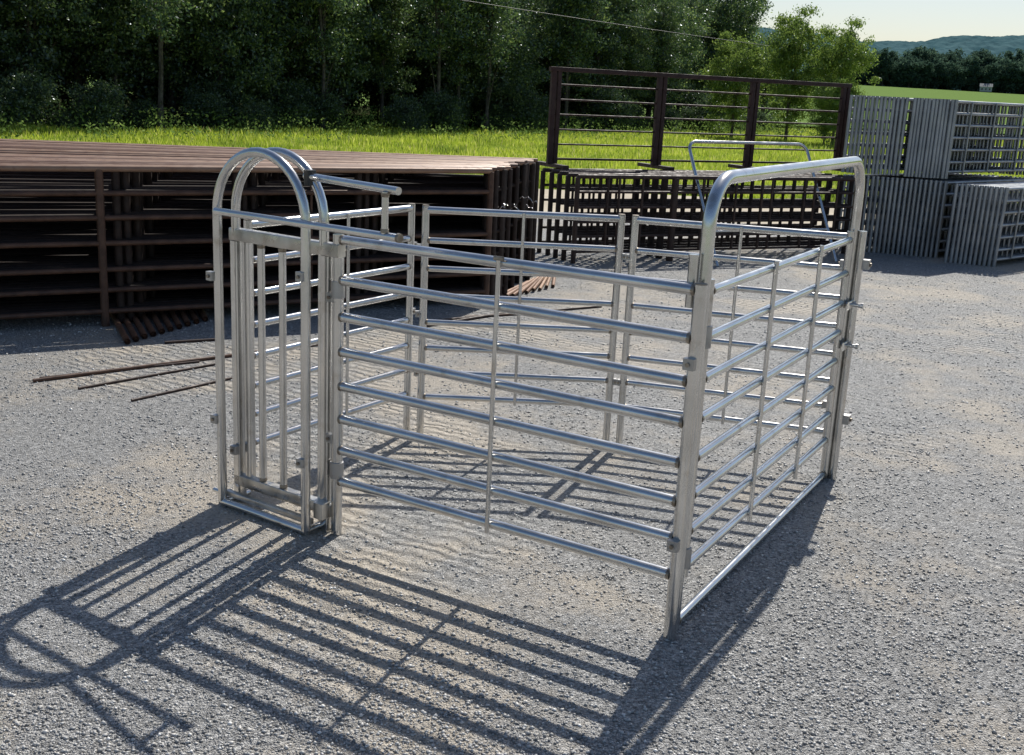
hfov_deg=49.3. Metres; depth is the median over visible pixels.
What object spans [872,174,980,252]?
grey panel
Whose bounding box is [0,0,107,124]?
woodland tree
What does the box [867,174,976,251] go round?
grey panel
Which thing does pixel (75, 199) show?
rusty panel
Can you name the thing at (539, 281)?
steel pipe
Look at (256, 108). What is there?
bush
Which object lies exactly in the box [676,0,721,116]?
woodland tree
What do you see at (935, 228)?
grey panel
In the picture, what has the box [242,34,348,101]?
woodland tree
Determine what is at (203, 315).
steel pipe
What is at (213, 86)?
woodland tree
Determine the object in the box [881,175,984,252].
grey panel
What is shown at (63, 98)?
woodland tree
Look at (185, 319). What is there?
steel pipe
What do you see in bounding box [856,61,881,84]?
distant tree
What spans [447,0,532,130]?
bare stemmed tree
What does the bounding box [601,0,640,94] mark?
woodland tree
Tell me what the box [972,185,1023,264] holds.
grey panel
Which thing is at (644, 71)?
woodland tree
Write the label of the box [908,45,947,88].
distant tree
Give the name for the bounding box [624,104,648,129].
bush
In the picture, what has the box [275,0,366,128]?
bare stemmed tree
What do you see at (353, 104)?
bush
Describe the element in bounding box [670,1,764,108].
woodland tree
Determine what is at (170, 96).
woodland tree
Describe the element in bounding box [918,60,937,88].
distant pine
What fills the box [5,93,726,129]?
woodland floor
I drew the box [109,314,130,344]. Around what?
steel pipe
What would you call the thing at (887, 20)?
sky
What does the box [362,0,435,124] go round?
woodland tree
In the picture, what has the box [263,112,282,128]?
bush
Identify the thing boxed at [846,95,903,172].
grey panel
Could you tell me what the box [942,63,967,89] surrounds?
distant tree
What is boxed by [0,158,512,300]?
rusty panel
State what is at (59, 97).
bush
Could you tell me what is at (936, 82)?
distant pine
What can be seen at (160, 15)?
bare stemmed tree
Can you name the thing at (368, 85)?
woodland tree
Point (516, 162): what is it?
rusty panel
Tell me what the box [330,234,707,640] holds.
livestock panel
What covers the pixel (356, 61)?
woodland tree
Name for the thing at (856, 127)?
grey panel
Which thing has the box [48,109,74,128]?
bush
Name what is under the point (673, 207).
rusty panel
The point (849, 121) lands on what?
grey panel
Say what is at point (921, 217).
grey panel
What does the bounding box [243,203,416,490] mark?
livestock panel
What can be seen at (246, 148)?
rusty panel
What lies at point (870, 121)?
grey panel
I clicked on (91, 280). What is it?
rusty panel
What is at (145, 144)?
rusty panel
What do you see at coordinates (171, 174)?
rusty panel
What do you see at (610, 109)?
bush
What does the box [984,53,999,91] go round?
distant pine
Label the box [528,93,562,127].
bush
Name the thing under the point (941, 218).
grey panel
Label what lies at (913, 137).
grey panel
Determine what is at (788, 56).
light tree
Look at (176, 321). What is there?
steel pipe
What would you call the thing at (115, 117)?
bush
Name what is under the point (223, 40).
woodland tree
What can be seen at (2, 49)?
woodland tree
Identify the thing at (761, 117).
bush
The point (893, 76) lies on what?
distant tree
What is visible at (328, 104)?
bush
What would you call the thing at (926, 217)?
grey panel
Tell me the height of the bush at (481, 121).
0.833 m
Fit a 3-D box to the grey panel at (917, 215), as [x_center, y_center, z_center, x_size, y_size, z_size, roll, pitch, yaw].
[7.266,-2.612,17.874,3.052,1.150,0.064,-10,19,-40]
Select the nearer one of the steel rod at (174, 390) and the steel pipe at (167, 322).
the steel rod at (174, 390)
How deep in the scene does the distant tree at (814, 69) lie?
397.15 m
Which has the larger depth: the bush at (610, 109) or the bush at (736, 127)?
the bush at (736, 127)
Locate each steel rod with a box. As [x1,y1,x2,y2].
[32,344,317,381]
[39,360,199,377]
[78,363,214,389]
[131,377,231,401]
[164,338,214,343]
[426,312,502,326]
[435,306,601,319]
[465,310,564,316]
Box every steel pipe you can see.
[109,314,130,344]
[123,315,138,341]
[133,313,147,338]
[141,313,155,336]
[149,312,164,333]
[158,311,173,331]
[168,310,181,328]
[178,310,190,326]
[188,309,199,323]
[197,309,207,321]
[502,280,527,294]
[505,278,534,295]
[511,282,529,295]
[518,276,538,292]
[525,277,540,293]
[531,277,544,290]
[538,277,547,290]
[545,277,551,287]
[551,277,555,287]
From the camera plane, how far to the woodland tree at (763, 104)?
86.29 m
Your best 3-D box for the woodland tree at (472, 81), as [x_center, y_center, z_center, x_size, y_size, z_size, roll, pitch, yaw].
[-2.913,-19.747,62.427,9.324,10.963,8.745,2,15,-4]
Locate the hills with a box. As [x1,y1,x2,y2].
[732,27,1023,85]
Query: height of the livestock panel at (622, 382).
1.481 m
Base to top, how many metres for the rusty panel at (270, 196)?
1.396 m
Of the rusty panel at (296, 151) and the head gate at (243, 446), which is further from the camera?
the rusty panel at (296, 151)
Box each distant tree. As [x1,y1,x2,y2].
[802,59,824,81]
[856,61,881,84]
[880,61,892,85]
[887,62,906,86]
[892,51,905,62]
[892,54,927,87]
[897,49,910,60]
[906,56,936,87]
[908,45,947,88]
[919,48,943,88]
[930,50,964,89]
[933,60,971,89]
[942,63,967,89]
[943,46,968,61]
[967,65,994,90]
[992,56,1022,92]
[995,52,1020,63]
[996,59,1023,93]
[1009,62,1023,93]
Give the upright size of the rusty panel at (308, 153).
1.396 m
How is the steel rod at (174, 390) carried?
on the gravel yard at (460, 534)
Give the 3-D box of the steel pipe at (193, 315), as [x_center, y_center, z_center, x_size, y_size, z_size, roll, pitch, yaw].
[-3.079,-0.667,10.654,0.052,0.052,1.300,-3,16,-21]
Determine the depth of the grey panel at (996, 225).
16.22 m
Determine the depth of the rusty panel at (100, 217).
9.88 m
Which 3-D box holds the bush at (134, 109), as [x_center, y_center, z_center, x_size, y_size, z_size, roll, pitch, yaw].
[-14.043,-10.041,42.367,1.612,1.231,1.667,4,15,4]
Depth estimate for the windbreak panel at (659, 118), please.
16.17 m
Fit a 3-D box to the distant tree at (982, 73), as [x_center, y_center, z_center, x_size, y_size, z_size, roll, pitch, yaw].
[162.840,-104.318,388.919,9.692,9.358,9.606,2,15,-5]
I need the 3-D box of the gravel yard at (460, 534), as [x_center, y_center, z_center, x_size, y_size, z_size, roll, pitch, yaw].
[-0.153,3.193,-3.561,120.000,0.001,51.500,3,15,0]
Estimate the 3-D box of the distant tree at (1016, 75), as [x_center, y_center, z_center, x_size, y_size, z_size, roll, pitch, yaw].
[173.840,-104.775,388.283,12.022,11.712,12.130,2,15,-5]
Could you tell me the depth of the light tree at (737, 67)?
61.41 m
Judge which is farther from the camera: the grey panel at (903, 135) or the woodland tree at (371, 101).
the woodland tree at (371, 101)
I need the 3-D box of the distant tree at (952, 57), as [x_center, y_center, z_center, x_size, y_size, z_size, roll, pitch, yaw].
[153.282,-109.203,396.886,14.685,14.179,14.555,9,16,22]
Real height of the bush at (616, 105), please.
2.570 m
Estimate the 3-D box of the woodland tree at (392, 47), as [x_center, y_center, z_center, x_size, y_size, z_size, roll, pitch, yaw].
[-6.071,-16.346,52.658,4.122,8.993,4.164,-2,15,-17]
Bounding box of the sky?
[713,0,1023,41]
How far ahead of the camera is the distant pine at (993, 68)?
385.41 m
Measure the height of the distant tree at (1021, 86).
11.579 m
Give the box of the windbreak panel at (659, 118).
[540,66,853,171]
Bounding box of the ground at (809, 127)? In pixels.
[2,118,1020,202]
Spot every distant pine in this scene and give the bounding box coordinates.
[867,52,886,85]
[872,47,898,85]
[908,46,931,61]
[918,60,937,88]
[930,61,946,88]
[958,56,970,90]
[962,55,983,90]
[970,48,994,56]
[971,50,994,90]
[983,63,1000,91]
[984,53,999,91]
[1003,48,1023,62]
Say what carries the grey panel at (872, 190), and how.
on the gravel yard at (460, 534)
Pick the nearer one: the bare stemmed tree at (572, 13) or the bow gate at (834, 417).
the bow gate at (834, 417)
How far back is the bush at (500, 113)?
56.38 m
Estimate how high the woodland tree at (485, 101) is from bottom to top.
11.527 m
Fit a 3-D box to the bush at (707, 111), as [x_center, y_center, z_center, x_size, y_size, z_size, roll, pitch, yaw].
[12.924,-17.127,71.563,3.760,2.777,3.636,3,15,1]
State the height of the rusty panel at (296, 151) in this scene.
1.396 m
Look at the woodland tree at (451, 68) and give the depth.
54.16 m
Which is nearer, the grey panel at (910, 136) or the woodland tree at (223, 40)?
the grey panel at (910, 136)
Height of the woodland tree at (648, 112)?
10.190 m
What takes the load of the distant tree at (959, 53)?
on the rise
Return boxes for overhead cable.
[462,0,781,47]
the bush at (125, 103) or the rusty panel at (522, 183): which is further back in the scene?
the bush at (125, 103)
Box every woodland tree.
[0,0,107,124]
[0,0,170,120]
[0,1,19,66]
[0,2,81,113]
[1,29,152,116]
[45,96,58,111]
[73,0,157,125]
[90,0,248,123]
[96,29,243,119]
[136,0,305,127]
[137,67,277,111]
[146,1,287,123]
[214,0,329,104]
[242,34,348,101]
[255,3,328,122]
[267,0,404,125]
[280,10,397,106]
[307,0,381,122]
[312,9,442,121]
[347,0,423,126]
[356,77,395,115]
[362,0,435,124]
[364,0,482,115]
[384,0,544,116]
[408,60,538,122]
[420,0,502,128]
[430,2,551,123]
[468,0,553,101]
[472,30,543,117]
[511,0,552,89]
[525,0,596,125]
[531,3,648,123]
[532,0,612,122]
[533,56,583,98]
[537,0,670,98]
[565,0,650,124]
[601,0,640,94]
[605,0,663,100]
[632,0,704,123]
[633,0,662,100]
[635,0,694,126]
[637,0,716,110]
[638,0,715,122]
[644,0,707,108]
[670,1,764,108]
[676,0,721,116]
[691,0,783,126]
[695,0,757,94]
[736,15,811,125]
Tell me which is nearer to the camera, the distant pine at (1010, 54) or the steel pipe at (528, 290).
the steel pipe at (528, 290)
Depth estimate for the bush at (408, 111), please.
49.68 m
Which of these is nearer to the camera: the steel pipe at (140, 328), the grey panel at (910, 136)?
the steel pipe at (140, 328)
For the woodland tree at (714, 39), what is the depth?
82.74 m
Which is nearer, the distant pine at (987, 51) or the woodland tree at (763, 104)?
the woodland tree at (763, 104)
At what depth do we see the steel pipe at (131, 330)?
9.55 m
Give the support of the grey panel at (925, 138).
on the grey panel at (912, 214)
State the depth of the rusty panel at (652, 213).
15.66 m
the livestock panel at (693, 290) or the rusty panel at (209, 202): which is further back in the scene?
the rusty panel at (209, 202)
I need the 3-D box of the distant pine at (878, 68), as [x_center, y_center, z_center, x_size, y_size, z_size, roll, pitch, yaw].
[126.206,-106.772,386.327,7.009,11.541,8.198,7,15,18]
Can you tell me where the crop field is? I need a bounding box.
[86,65,1023,134]
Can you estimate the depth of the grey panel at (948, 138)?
16.85 m
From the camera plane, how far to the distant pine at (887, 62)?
385.45 m
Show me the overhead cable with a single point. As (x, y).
(604, 22)
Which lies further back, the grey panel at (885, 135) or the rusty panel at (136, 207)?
the grey panel at (885, 135)
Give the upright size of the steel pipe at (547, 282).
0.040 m
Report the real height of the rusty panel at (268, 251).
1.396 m
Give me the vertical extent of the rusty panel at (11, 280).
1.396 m
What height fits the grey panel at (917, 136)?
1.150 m
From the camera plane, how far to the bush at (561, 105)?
80.97 m
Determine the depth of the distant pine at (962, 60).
394.54 m
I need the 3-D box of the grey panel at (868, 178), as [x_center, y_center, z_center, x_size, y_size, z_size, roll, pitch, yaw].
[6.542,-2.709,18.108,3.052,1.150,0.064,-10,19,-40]
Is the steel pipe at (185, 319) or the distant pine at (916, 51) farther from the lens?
the distant pine at (916, 51)
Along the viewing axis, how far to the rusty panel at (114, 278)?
10.10 m
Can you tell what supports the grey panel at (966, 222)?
on the gravel yard at (460, 534)
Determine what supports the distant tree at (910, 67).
on the crop field
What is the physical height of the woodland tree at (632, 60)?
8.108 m
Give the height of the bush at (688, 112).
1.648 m
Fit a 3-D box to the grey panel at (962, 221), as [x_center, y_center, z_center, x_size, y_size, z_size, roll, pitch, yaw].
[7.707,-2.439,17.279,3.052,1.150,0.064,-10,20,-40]
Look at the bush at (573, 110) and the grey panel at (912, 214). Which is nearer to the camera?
the grey panel at (912, 214)
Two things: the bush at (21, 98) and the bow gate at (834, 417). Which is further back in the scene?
the bush at (21, 98)
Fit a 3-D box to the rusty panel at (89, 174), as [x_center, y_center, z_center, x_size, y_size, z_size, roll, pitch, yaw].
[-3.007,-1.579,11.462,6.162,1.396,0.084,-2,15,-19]
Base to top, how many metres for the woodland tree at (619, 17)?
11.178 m
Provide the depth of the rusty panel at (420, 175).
12.63 m
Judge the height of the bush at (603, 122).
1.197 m
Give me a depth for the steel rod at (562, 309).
11.47 m
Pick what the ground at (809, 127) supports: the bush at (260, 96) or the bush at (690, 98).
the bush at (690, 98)
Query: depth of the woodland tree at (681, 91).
86.64 m
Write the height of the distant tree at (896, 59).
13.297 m
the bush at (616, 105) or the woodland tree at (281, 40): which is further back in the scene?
the bush at (616, 105)
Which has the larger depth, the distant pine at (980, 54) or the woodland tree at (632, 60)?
the distant pine at (980, 54)
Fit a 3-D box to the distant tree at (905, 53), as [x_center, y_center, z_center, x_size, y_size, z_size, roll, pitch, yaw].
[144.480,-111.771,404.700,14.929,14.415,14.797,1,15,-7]
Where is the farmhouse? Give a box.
[979,83,992,91]
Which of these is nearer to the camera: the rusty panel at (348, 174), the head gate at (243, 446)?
the head gate at (243, 446)
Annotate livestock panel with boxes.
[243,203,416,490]
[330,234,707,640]
[414,204,626,440]
[615,215,846,443]
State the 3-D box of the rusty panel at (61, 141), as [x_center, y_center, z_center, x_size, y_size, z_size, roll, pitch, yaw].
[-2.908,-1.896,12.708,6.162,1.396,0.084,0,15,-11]
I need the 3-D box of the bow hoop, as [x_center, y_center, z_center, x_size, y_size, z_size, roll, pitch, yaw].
[3.534,-2.464,15.701,2.166,1.627,0.944,-5,16,-27]
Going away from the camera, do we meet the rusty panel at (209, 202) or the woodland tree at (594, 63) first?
the rusty panel at (209, 202)
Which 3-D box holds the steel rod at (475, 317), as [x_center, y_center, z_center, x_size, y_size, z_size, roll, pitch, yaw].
[-0.303,-0.594,10.931,0.028,0.028,1.475,16,19,41]
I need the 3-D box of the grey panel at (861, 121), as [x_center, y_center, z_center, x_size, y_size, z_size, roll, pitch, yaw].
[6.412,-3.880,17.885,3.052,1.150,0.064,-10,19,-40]
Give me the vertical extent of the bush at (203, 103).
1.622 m
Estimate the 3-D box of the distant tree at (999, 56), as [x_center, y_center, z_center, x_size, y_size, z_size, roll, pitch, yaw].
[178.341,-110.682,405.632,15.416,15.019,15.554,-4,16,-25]
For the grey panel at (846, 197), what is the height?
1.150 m
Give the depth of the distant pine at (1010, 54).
403.08 m
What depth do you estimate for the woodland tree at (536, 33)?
63.06 m
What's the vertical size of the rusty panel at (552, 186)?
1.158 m
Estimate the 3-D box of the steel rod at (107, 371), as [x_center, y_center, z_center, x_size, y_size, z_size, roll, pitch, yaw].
[-2.538,-0.130,8.732,2.341,0.028,0.028,-10,19,-40]
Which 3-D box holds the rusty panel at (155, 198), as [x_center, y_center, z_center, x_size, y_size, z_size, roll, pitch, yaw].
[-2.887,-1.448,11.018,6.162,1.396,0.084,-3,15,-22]
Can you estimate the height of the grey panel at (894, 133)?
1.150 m
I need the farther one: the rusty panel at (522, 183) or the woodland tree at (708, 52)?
the woodland tree at (708, 52)
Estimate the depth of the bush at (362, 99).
72.55 m
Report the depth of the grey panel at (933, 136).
16.75 m
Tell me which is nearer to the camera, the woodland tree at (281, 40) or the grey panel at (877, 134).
the grey panel at (877, 134)
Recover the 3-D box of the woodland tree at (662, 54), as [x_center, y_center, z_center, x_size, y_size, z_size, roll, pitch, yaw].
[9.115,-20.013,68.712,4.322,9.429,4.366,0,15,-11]
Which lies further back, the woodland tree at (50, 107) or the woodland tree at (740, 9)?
the woodland tree at (740, 9)
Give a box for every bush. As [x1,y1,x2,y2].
[0,68,60,112]
[0,68,62,127]
[0,94,12,128]
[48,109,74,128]
[59,77,131,129]
[85,72,157,112]
[86,102,130,128]
[123,98,157,129]
[127,88,186,114]
[174,76,245,128]
[179,90,230,129]
[232,99,275,130]
[241,72,309,116]
[259,77,322,128]
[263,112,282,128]
[292,88,350,129]
[303,82,373,116]
[312,108,344,128]
[346,87,370,113]
[382,94,431,132]
[401,104,425,128]
[416,87,468,131]
[420,84,475,127]
[475,115,494,129]
[483,105,516,130]
[492,83,548,129]
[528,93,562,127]
[542,91,587,119]
[560,101,589,118]
[575,82,639,129]
[579,117,597,131]
[581,89,630,129]
[594,113,613,127]
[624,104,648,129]
[664,108,682,130]
[664,119,677,131]
[671,85,711,127]
[678,106,704,130]
[686,93,740,131]
[730,119,743,130]
[737,113,746,130]
[756,112,775,131]
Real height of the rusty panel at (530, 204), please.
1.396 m
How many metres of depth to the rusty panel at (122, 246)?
9.75 m
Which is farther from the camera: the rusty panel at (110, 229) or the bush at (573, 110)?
the bush at (573, 110)
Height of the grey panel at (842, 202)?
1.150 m
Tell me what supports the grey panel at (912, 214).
on the gravel yard at (460, 534)
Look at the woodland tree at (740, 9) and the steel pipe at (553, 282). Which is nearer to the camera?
the steel pipe at (553, 282)
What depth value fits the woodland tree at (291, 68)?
51.77 m
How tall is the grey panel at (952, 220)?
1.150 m
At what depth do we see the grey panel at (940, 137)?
16.80 m
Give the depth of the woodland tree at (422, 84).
57.65 m
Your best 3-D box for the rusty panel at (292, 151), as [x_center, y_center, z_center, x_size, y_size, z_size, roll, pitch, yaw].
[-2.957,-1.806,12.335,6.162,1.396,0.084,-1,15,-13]
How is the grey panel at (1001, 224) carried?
on the gravel yard at (460, 534)
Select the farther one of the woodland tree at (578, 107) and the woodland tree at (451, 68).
the woodland tree at (578, 107)
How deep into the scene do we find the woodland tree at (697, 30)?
72.33 m
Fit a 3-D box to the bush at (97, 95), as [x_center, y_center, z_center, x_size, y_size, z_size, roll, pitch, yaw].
[-14.967,-9.902,40.219,2.566,1.959,2.653,12,17,32]
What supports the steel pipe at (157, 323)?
on the gravel yard at (460, 534)
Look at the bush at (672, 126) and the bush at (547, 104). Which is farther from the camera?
the bush at (672, 126)
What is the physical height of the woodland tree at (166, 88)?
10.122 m
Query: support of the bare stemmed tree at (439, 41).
on the ground at (809, 127)
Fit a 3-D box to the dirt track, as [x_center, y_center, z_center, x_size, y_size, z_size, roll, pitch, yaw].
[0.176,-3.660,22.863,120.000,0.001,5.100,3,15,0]
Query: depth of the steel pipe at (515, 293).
12.18 m
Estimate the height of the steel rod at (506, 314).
0.024 m
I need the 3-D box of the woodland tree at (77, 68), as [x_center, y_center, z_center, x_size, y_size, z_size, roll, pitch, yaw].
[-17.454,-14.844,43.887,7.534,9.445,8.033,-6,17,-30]
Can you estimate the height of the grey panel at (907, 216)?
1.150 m
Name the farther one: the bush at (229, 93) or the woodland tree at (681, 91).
the woodland tree at (681, 91)
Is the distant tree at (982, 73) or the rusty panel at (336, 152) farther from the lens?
the distant tree at (982, 73)
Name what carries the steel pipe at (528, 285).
on the gravel yard at (460, 534)
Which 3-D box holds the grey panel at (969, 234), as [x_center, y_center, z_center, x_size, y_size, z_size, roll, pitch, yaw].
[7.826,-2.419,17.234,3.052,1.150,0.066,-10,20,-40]
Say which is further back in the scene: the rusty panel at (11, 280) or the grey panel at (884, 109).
the grey panel at (884, 109)
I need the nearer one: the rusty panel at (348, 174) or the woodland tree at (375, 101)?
the rusty panel at (348, 174)
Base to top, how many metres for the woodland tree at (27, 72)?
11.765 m
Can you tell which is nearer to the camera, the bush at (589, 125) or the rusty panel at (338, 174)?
the rusty panel at (338, 174)
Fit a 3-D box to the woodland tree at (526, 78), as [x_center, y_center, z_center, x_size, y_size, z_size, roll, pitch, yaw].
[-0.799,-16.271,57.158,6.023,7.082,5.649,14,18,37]
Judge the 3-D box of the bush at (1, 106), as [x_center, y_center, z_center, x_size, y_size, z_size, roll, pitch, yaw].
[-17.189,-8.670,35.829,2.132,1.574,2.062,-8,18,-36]
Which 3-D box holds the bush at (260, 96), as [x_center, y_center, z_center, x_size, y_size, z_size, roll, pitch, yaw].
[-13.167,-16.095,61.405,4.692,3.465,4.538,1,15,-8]
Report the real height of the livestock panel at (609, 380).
1.481 m
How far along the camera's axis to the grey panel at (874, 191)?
17.44 m
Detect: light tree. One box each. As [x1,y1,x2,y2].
[698,29,771,137]
[747,2,833,140]
[797,14,881,142]
[806,76,853,146]
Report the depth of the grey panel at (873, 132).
16.86 m
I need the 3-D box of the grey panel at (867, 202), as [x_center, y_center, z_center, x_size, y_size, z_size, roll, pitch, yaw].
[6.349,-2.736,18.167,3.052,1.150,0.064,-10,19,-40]
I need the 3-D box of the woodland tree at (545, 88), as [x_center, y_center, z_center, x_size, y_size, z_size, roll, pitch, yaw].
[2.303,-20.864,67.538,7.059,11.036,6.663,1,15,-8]
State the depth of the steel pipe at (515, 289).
12.35 m
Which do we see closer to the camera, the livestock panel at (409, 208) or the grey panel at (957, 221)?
the livestock panel at (409, 208)
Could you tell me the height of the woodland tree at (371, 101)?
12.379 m
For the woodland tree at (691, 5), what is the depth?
75.36 m
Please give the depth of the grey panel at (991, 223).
16.24 m
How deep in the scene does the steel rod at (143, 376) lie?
8.23 m
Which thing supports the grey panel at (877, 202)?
on the gravel yard at (460, 534)
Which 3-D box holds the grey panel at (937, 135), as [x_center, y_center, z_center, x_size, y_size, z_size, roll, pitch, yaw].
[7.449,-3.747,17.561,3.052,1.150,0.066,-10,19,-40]
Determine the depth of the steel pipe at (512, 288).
12.40 m
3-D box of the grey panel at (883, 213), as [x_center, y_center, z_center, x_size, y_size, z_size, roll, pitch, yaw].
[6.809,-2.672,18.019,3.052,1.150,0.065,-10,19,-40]
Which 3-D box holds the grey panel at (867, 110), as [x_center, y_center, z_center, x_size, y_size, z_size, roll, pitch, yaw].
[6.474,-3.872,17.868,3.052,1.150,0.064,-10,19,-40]
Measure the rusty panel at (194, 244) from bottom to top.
1.396 m
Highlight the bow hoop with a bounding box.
[688,140,837,265]
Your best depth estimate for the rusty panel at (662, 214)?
15.51 m
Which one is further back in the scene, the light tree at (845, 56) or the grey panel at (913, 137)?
the light tree at (845, 56)
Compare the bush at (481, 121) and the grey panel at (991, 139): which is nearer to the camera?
the grey panel at (991, 139)
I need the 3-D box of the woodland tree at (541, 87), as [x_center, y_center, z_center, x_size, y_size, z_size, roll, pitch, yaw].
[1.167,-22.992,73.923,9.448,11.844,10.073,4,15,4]
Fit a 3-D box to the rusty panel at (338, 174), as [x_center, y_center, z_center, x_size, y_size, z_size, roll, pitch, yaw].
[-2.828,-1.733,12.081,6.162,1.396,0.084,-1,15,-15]
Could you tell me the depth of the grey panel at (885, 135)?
16.82 m
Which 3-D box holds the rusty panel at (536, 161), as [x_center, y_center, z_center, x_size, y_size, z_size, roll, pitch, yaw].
[-2.739,-1.921,12.838,6.162,1.396,0.084,0,15,-10]
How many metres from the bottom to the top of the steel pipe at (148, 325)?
0.052 m
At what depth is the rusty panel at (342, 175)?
12.32 m
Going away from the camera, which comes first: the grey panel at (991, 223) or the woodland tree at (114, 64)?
the grey panel at (991, 223)
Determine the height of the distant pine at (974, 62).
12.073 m
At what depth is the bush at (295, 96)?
47.00 m
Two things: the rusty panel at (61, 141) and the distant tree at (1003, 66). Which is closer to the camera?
the rusty panel at (61, 141)
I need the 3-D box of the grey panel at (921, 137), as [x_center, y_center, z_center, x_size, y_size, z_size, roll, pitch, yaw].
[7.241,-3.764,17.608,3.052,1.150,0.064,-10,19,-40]
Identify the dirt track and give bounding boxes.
[537,189,1006,227]
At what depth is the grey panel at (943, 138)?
16.79 m
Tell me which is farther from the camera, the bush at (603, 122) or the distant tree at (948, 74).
the distant tree at (948, 74)
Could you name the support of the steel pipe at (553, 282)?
on the gravel yard at (460, 534)
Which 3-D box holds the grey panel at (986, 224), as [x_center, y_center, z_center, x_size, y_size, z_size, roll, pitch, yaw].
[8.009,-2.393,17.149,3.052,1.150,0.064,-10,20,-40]
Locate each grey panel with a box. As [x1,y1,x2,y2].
[837,173,903,248]
[839,174,886,249]
[841,95,908,171]
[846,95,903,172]
[848,174,902,230]
[849,95,958,172]
[853,95,962,172]
[860,96,966,164]
[861,173,967,242]
[863,96,875,173]
[865,173,958,241]
[865,173,963,241]
[865,174,972,251]
[866,96,976,173]
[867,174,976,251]
[871,96,980,173]
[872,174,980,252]
[874,96,983,173]
[876,175,980,252]
[878,97,986,174]
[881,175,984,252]
[883,97,990,174]
[886,175,994,253]
[887,97,994,174]
[891,175,998,253]
[892,97,1000,175]
[895,97,1004,175]
[896,176,995,254]
[900,176,1006,254]
[903,98,1011,176]
[905,176,1011,254]
[907,98,1014,176]
[909,177,1016,255]
[910,98,1018,176]
[914,98,1021,176]
[914,177,1020,255]
[918,98,1022,176]
[919,177,1023,256]
[921,99,1023,177]
[924,178,1023,256]
[925,99,1023,177]
[929,99,1023,177]
[929,178,1023,256]
[933,99,1013,177]
[934,179,1023,257]
[936,99,1016,177]
[940,99,1023,178]
[944,100,1023,178]
[944,181,1023,261]
[949,182,1023,262]
[953,183,1023,262]
[958,183,1023,263]
[962,184,1023,263]
[967,184,1023,264]
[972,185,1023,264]
[977,185,1023,265]
[982,186,1023,265]
[987,186,1023,266]
[992,187,1023,266]
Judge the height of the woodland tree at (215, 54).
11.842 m
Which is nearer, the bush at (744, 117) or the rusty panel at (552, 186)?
the rusty panel at (552, 186)
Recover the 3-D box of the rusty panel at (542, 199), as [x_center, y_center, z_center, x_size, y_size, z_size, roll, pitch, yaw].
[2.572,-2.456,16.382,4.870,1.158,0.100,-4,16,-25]
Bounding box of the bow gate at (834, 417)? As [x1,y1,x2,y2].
[676,156,871,631]
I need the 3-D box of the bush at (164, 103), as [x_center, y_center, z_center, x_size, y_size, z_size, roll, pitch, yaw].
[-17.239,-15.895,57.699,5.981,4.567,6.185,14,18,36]
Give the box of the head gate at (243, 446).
[206,147,402,534]
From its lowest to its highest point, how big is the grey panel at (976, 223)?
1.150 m
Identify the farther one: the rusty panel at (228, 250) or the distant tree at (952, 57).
the distant tree at (952, 57)
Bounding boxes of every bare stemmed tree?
[119,0,223,128]
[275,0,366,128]
[391,0,489,129]
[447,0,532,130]
[532,0,619,128]
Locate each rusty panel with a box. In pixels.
[0,139,198,146]
[0,140,523,194]
[0,141,535,250]
[0,142,505,195]
[0,143,529,280]
[0,144,527,252]
[0,145,519,238]
[0,146,507,239]
[0,148,508,240]
[0,149,503,242]
[0,151,498,277]
[0,153,511,281]
[0,154,481,281]
[0,155,482,285]
[0,155,504,290]
[0,157,499,299]
[0,157,501,297]
[0,158,481,302]
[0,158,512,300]
[0,159,507,314]
[0,160,505,317]
[0,161,498,320]
[0,163,487,322]
[0,164,493,326]
[0,168,513,288]
[0,171,499,313]
[0,172,474,314]
[0,205,481,294]
[3,141,529,277]
[7,139,529,173]
[12,145,515,237]
[13,144,520,281]
[16,172,472,276]
[20,139,539,261]
[21,197,353,221]
[152,164,508,249]
[162,159,519,288]
[173,161,514,249]
[231,173,485,294]
[305,152,520,195]
[398,161,526,282]
[409,160,535,279]
[537,168,821,252]
[545,169,832,254]
[553,171,843,257]
[561,173,853,260]
[570,174,866,263]
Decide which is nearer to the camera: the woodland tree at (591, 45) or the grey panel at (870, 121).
the grey panel at (870, 121)
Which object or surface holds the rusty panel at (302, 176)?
on the gravel yard at (460, 534)
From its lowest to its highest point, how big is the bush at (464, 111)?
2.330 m
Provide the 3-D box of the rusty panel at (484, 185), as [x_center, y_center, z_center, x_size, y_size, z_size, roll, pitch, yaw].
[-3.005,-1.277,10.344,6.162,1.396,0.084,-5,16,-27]
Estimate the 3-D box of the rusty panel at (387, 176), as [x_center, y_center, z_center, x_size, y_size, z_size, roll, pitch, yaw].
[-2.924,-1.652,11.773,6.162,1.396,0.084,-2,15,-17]
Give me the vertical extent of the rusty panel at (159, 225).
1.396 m
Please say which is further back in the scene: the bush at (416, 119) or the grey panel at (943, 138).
the bush at (416, 119)
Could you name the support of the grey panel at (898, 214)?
on the gravel yard at (460, 534)
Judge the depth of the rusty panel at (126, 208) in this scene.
10.03 m
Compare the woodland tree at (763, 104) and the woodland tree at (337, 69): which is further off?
the woodland tree at (763, 104)
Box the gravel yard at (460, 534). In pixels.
[0,218,1023,754]
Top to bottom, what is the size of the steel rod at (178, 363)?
0.018 m
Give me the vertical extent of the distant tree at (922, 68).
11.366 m
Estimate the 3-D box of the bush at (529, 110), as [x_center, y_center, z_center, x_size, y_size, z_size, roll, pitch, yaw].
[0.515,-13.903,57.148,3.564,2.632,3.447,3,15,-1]
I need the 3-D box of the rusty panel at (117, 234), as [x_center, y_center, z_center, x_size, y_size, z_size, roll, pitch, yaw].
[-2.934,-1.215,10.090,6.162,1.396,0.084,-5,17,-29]

